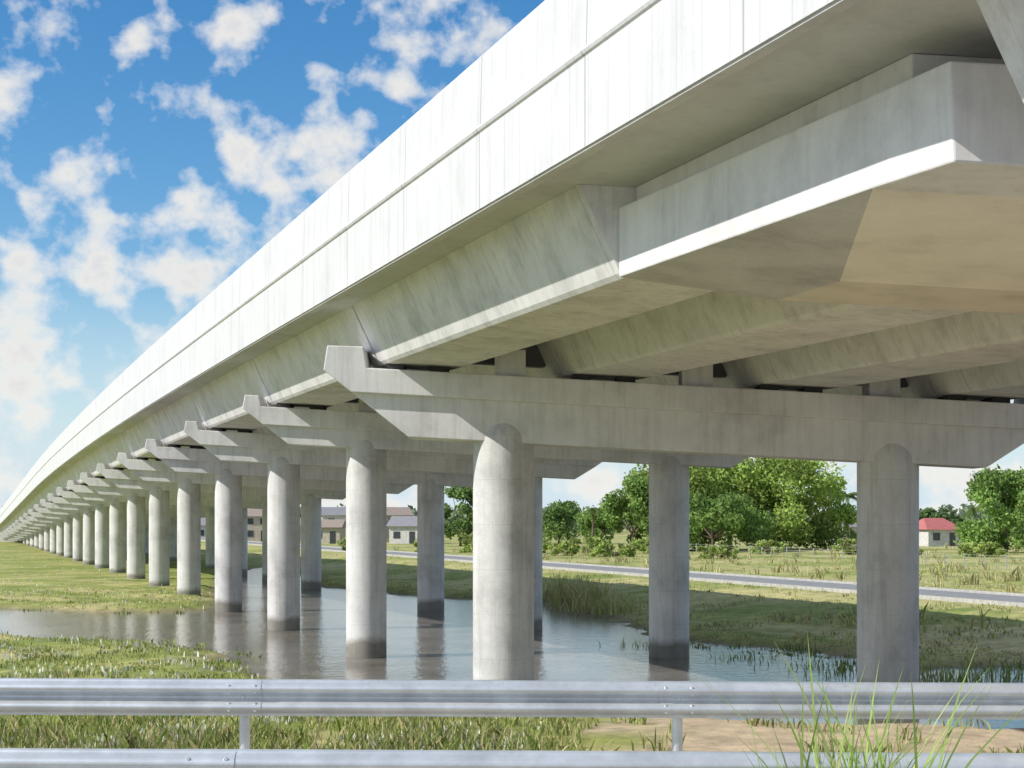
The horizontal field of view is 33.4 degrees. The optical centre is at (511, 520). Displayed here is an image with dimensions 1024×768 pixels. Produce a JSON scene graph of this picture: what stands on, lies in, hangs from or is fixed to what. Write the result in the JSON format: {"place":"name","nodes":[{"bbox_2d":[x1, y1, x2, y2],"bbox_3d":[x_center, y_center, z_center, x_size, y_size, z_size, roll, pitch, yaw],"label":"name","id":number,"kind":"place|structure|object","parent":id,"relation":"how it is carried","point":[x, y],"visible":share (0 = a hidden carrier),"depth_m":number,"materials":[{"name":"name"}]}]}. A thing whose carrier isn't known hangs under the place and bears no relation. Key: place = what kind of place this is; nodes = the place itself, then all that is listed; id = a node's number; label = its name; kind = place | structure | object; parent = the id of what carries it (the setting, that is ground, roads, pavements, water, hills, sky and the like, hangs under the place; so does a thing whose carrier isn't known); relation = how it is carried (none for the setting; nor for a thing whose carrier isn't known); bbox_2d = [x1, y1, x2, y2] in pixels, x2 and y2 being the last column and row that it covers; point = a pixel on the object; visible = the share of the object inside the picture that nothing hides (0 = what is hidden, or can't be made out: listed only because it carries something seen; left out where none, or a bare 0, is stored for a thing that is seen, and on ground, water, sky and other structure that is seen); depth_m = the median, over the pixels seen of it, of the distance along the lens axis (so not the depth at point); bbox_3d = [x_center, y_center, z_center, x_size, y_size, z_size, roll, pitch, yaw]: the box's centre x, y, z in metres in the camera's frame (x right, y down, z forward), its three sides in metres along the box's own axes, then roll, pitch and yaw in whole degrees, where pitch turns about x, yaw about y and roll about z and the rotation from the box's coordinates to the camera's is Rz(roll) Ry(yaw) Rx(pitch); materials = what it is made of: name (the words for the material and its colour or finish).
{"place":"outdoors","nodes":[
{"label":"outdoors","id":0,"kind":"place"},
{"bbox_2d":[0,529,1023,752],"bbox_3d":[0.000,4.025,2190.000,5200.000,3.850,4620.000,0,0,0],"label":"ground","id":1,"kind":"structure","parent":0,"point":[18,559],"depth_m":85.79,"materials":[{"name":"green plant"}]},
{"bbox_2d":[201,525,205,539],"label":"walls","id":2,"kind":"structure","parent":1,"relation":"on","point":[203,527],"depth_m":346.44,"materials":[{"name":"white paint"}]},
{"bbox_2d":[201,518,205,524],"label":"roof","id":3,"kind":"structure","parent":2,"relation":"on","point":[203,521],"depth_m":347.90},
{"bbox_2d":[248,516,261,541],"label":"walls","id":4,"kind":"structure","parent":1,"relation":"on","point":[256,526],"depth_m":326.49,"materials":[{"name":"beige paint"}]},
{"bbox_2d":[248,509,261,515],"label":"roof","id":5,"kind":"structure","parent":4,"relation":"on","point":[254,512],"depth_m":327.83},
{"bbox_2d":[248,518,261,540],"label":"windows and door","id":6,"kind":"structure","parent":4,"relation":"attached to","point":[250,532],"depth_m":326.36,"materials":[{"name":"grey glass"}]},
{"bbox_2d":[0,556,541,749],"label":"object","id":7,"kind":"object","parent":1,"relation":"on","point":[213,668],"visible":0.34,"depth_m":51.95,"materials":[{"name":"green plant"}]},
{"bbox_2d":[321,527,344,543],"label":"walls","id":8,"kind":"structure","parent":1,"relation":"on","point":[339,534],"depth_m":297.50,"materials":[{"name":"beige paint"}]},
{"bbox_2d":[321,531,334,542],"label":"windows and door","id":9,"kind":"structure","parent":8,"relation":"attached to","point":[332,536],"depth_m":297.33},
{"bbox_2d":[321,519,345,526],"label":"roof","id":10,"kind":"structure","parent":8,"relation":"on","point":[333,522],"depth_m":298.67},
{"bbox_2d":[321,515,345,535],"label":"walls","id":11,"kind":"structure","parent":1,"relation":"on","point":[333,516],"depth_m":325.93,"materials":[{"name":"beige paint"}]},
{"bbox_2d":[321,507,345,514],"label":"roof","id":12,"kind":"structure","parent":11,"relation":"on","point":[333,510],"depth_m":327.67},
{"bbox_2d":[337,536,345,550],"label":"bush","id":13,"kind":"object","parent":1,"relation":"on","point":[343,542],"visible":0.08,"depth_m":224.11,"materials":[{"name":"green plant"}]},
{"bbox_2d":[387,515,410,541],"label":"walls","id":14,"kind":"structure","parent":1,"relation":"on","point":[388,516],"depth_m":326.08,"materials":[{"name":"beige paint"}]},
{"bbox_2d":[387,507,413,514],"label":"roof","id":15,"kind":"structure","parent":14,"relation":"on","point":[399,511],"depth_m":328.26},
{"bbox_2d":[389,526,416,543],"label":"walls","id":16,"kind":"structure","parent":1,"relation":"on","point":[404,535],"depth_m":296.67,"materials":[{"name":"white paint"}]},
{"bbox_2d":[387,516,416,525],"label":"roof","id":17,"kind":"structure","parent":16,"relation":"on","point":[402,521],"depth_m":298.12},
{"bbox_2d":[393,531,414,543],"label":"windows and door","id":18,"kind":"structure","parent":16,"relation":"attached to","point":[396,534],"depth_m":296.33,"materials":[{"name":"black glass"}]},
{"bbox_2d":[444,486,472,545],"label":"tree","id":19,"kind":"object","parent":1,"relation":"on","point":[461,522],"visible":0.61,"depth_m":268.50,"materials":[{"name":"green plant"}]},
{"bbox_2d":[459,532,472,552],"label":"bush","id":20,"kind":"object","parent":1,"relation":"on","point":[467,544],"visible":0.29,"depth_m":214.56,"materials":[{"name":"green plant"}]},
{"bbox_2d":[2,503,999,532],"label":"distant treeline","id":21,"kind":"object","parent":1,"relation":"on","point":[963,511],"visible":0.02,"depth_m":507.78,"materials":[{"name":"green plant"}]},
{"bbox_2d":[0,0,1023,681],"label":"concrete bridge","id":22,"kind":"structure","parent":1,"relation":"on","point":[670,242],"depth_m":41.60,"materials":[{"name":"concrete"}]},
{"bbox_2d":[0,678,1023,750],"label":"guardrail","id":23,"kind":"object","parent":1,"relation":"on","point":[244,700],"visible":0.98,"depth_m":14.35,"materials":[{"name":"metal"}]},
{"bbox_2d":[0,748,1023,767],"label":"guardrail","id":24,"kind":"object","parent":1,"relation":"on","point":[148,758],"visible":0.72,"depth_m":9.94,"materials":[{"name":"metal"}]},
{"bbox_2d":[0,715,1023,752],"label":"bank weeds","id":25,"kind":"object","parent":1,"relation":"on","point":[130,739],"visible":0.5,"depth_m":36.00,"materials":[{"name":"green plant"}]},
{"bbox_2d":[542,537,547,552],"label":"bush","id":26,"kind":"object","parent":1,"relation":"on","point":[543,539],"visible":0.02,"depth_m":210.48,"materials":[{"name":"green plant"}]},
{"bbox_2d":[542,580,567,597],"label":"reed clump","id":27,"kind":"object","parent":1,"relation":"on","point":[545,587],"visible":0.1,"depth_m":105.83,"materials":[{"name":"green plant"}]},
{"bbox_2d":[542,542,578,555],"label":"bush","id":28,"kind":"object","parent":1,"relation":"on","point":[569,547],"visible":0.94,"depth_m":194.06,"materials":[{"name":"green plant"}]},
{"bbox_2d":[542,499,582,543],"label":"tree","id":29,"kind":"object","parent":1,"relation":"on","point":[560,512],"visible":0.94,"depth_m":298.69,"materials":[{"name":"green plant"}]},
{"bbox_2d":[542,571,619,603],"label":"reed clump","id":30,"kind":"object","parent":1,"relation":"on","point":[559,586],"visible":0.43,"depth_m":101.86,"materials":[{"name":"green plant"}]},
{"bbox_2d":[568,536,611,552],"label":"bush","id":31,"kind":"object","parent":1,"relation":"on","point":[590,540],"visible":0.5,"depth_m":213.74,"materials":[{"name":"green plant"}]},
{"bbox_2d":[542,578,640,608],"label":"reed clump","id":32,"kind":"object","parent":1,"relation":"on","point":[582,593],"visible":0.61,"depth_m":95.60,"materials":[{"name":"green plant"}]},
{"bbox_2d":[579,507,604,546],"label":"palm tree","id":33,"kind":"object","parent":1,"relation":"on","point":[592,511],"visible":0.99,"depth_m":249.86,"materials":[{"name":"green plant"}]},
{"bbox_2d":[573,505,623,543],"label":"tree","id":34,"kind":"object","parent":1,"relation":"on","point":[599,523],"visible":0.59,"depth_m":289.01,"materials":[{"name":"green plant"}]},
{"bbox_2d":[559,591,647,614],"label":"reed clump","id":35,"kind":"object","parent":1,"relation":"on","point":[607,606],"visible":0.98,"depth_m":90.15,"materials":[{"name":"green plant"}]},
{"bbox_2d":[202,548,1023,665],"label":"grass","id":36,"kind":"structure","parent":1,"relation":"on","point":[798,636],"depth_m":76.39,"materials":[{"name":"green plant"}]},
{"bbox_2d":[588,541,639,556],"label":"bush","id":37,"kind":"object","parent":1,"relation":"on","point":[603,547],"visible":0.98,"depth_m":189.07,"materials":[{"name":"green plant"}]},
{"bbox_2d":[597,476,648,543],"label":"tree","id":38,"kind":"object","parent":1,"relation":"on","point":[619,508],"visible":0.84,"depth_m":224.72,"materials":[{"name":"green plant"}]},
{"bbox_2d":[628,537,648,553],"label":"bush","id":39,"kind":"object","parent":1,"relation":"on","point":[643,544],"visible":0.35,"depth_m":209.40,"materials":[{"name":"green plant"}]},
{"bbox_2d":[622,464,729,549],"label":"tree","id":40,"kind":"object","parent":1,"relation":"on","point":[701,478],"visible":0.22,"depth_m":229.56,"materials":[{"name":"green plant"}]},
{"bbox_2d":[394,543,1023,632],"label":"dry grass","id":41,"kind":"structure","parent":1,"relation":"on","point":[937,571],"depth_m":123.99,"materials":[{"name":"beige plant"}]},
{"bbox_2d":[642,488,776,550],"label":"tree","id":42,"kind":"object","parent":1,"relation":"on","point":[735,514],"visible":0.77,"depth_m":217.60,"materials":[{"name":"green plant"}]},
{"bbox_2d":[696,545,738,558],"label":"bush","id":43,"kind":"object","parent":1,"relation":"on","point":[722,550],"visible":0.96,"depth_m":179.05,"materials":[{"name":"green plant"}]},
{"bbox_2d":[690,457,799,548],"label":"tree","id":44,"kind":"object","parent":1,"relation":"on","point":[742,468],"visible":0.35,"depth_m":234.90,"materials":[{"name":"green plant"}]},
{"bbox_2d":[748,539,786,553],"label":"bush","id":45,"kind":"object","parent":1,"relation":"on","point":[765,545],"visible":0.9,"depth_m":204.76,"materials":[{"name":"green plant"}]},
{"bbox_2d":[722,457,846,549],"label":"tree","id":46,"kind":"object","parent":1,"relation":"on","point":[800,473],"visible":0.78,"depth_m":233.21,"materials":[{"name":"green plant"}]},
{"bbox_2d":[787,473,856,548],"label":"tree","id":47,"kind":"object","parent":1,"relation":"on","point":[829,531],"visible":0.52,"depth_m":239.48,"materials":[{"name":"green plant"}]},
{"bbox_2d":[832,538,856,554],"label":"bush","id":48,"kind":"object","parent":1,"relation":"on","point":[847,544],"visible":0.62,"depth_m":199.53,"materials":[{"name":"green plant"}]},
{"bbox_2d":[833,527,856,545],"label":"walls","id":49,"kind":"structure","parent":1,"relation":"on","point":[855,529],"depth_m":266.79,"materials":[{"name":"beige paint"}]},
{"bbox_2d":[837,491,856,538],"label":"palm tree","id":50,"kind":"object","parent":1,"relation":"on","point":[853,495],"visible":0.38,"depth_m":259.62,"materials":[{"name":"green plant"}]},
{"bbox_2d":[693,543,1019,568],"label":"wire fence","id":51,"kind":"object","parent":1,"relation":"on","point":[749,548],"visible":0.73,"depth_m":173.74,"materials":[{"name":"grey metal"}]},
{"bbox_2d":[693,633,1023,767],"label":"tall grass","id":52,"kind":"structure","parent":1,"relation":"on","point":[852,756],"depth_m":8.93,"materials":[{"name":"green plant"}]},
{"bbox_2d":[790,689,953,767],"bbox_3d":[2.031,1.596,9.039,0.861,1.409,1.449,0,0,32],"label":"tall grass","id":53,"kind":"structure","parent":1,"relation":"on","point":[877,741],"depth_m":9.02,"materials":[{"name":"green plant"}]},
{"bbox_2d":[919,529,959,545],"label":"walls","id":54,"kind":"structure","parent":1,"relation":"on","point":[925,537],"depth_m":266.61,"materials":[{"name":"white paint"}]},
{"bbox_2d":[919,518,956,529],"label":"roof","id":55,"kind":"structure","parent":54,"relation":"on","point":[934,524],"depth_m":267.89,"materials":[{"name":"red tile"}]},
{"bbox_2d":[933,533,955,545],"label":"windows and door","id":56,"kind":"structure","parent":54,"relation":"attached to","point":[936,536],"depth_m":266.80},
{"bbox_2d":[919,507,965,523],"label":"tree","id":57,"kind":"object","parent":1,"relation":"on","point":[928,512],"visible":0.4,"depth_m":419.87,"materials":[{"name":"green plant"}]},
{"bbox_2d":[963,507,984,519],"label":"palm tree","id":58,"kind":"object","parent":1,"relation":"on","point":[972,510],"visible":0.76,"depth_m":329.56,"materials":[{"name":"green plant"}]},
{"bbox_2d":[957,541,1006,556],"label":"bush","id":59,"kind":"object","parent":1,"relation":"on","point":[989,546],"visible":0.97,"depth_m":189.20,"materials":[{"name":"green plant"}]},
{"bbox_2d":[953,464,1023,552],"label":"tree","id":60,"kind":"object","parent":1,"relation":"on","point":[989,490],"visible":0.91,"depth_m":213.07,"materials":[{"name":"green plant"}]},
{"bbox_2d":[1007,489,1023,550],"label":"tree","id":61,"kind":"object","parent":1,"relation":"on","point":[1015,531],"visible":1,"depth_m":205.00,"materials":[{"name":"green plant"}]},
{"bbox_2d":[0,568,1023,728],"bbox_3d":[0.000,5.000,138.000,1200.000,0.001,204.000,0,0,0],"label":"water","id":62,"kind":"structure","parent":0,"point":[439,646],"depth_m":68.28,"materials":[{"name":"liquid"}]},
{"bbox_2d":[19,609,1023,671],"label":"water plants","id":63,"kind":"object","parent":62,"relation":"on","point":[787,647],"visible":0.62,"depth_m":64.83,"materials":[{"name":"green plant"}]},
{"bbox_2d":[598,638,732,649],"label":"reed clump","id":64,"kind":"object","parent":62,"relation":"in","point":[646,642],"visible":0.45,"depth_m":67.92,"materials":[{"name":"green plant"}]},
{"bbox_2d":[708,650,814,663],"bbox_3d":[8.942,4.850,61.209,4.244,0.400,3.988,0,0,0],"label":"reed clump","id":65,"kind":"object","parent":62,"relation":"on","point":[754,656],"visible":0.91,"depth_m":61.88,"materials":[{"name":"green plant"}]},
{"bbox_2d":[754,654,856,673],"bbox_3d":[10.552,4.811,57.689,4.769,0.478,4.132,0,0,-42],"label":"reed clump","id":66,"kind":"object","parent":62,"relation":"in","point":[822,663],"visible":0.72,"depth_m":58.14,"materials":[{"name":"green plant"}]},
{"bbox_2d":[802,661,960,678],"bbox_3d":[11.706,4.737,54.750,4.823,0.625,4.751,0,0,0],"label":"reed clump","id":67,"kind":"object","parent":62,"relation":"on","point":[843,670],"visible":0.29,"depth_m":55.09,"materials":[{"name":"green plant"}]},
{"bbox_2d":[836,662,986,677],"bbox_3d":[13.021,4.795,55.612,4.929,0.510,4.135,0,0,0],"label":"reed clump","id":68,"kind":"object","parent":62,"relation":"on","point":[921,669],"visible":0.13,"depth_m":55.49,"materials":[{"name":"green plant"}]},
{"bbox_2d":[919,663,1018,682],"bbox_3d":[13.555,4.739,52.636,4.622,0.621,4.532,0,0,-40],"label":"reed clump","id":69,"kind":"object","parent":62,"relation":"on","point":[960,675],"visible":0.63,"depth_m":52.42,"materials":[{"name":"green plant"}]},
{"bbox_2d":[941,660,1023,682],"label":"reed clump","id":70,"kind":"object","parent":62,"relation":"on","point":[1006,672],"visible":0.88,"depth_m":54.35,"materials":[{"name":"green plant"}]},
{"bbox_2d":[0,0,1023,519],"label":"sky","id":71,"kind":"structure","parent":0,"point":[150,149],"materials":[{"name":"blue"}]},
{"bbox_2d":[201,540,1023,606],"bbox_3d":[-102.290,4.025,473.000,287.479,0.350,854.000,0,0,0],"label":"road","id":72,"kind":"structure","parent":0,"point":[976,596],"depth_m":110.13,"materials":[{"name":"grey asphalt"}]}
]}

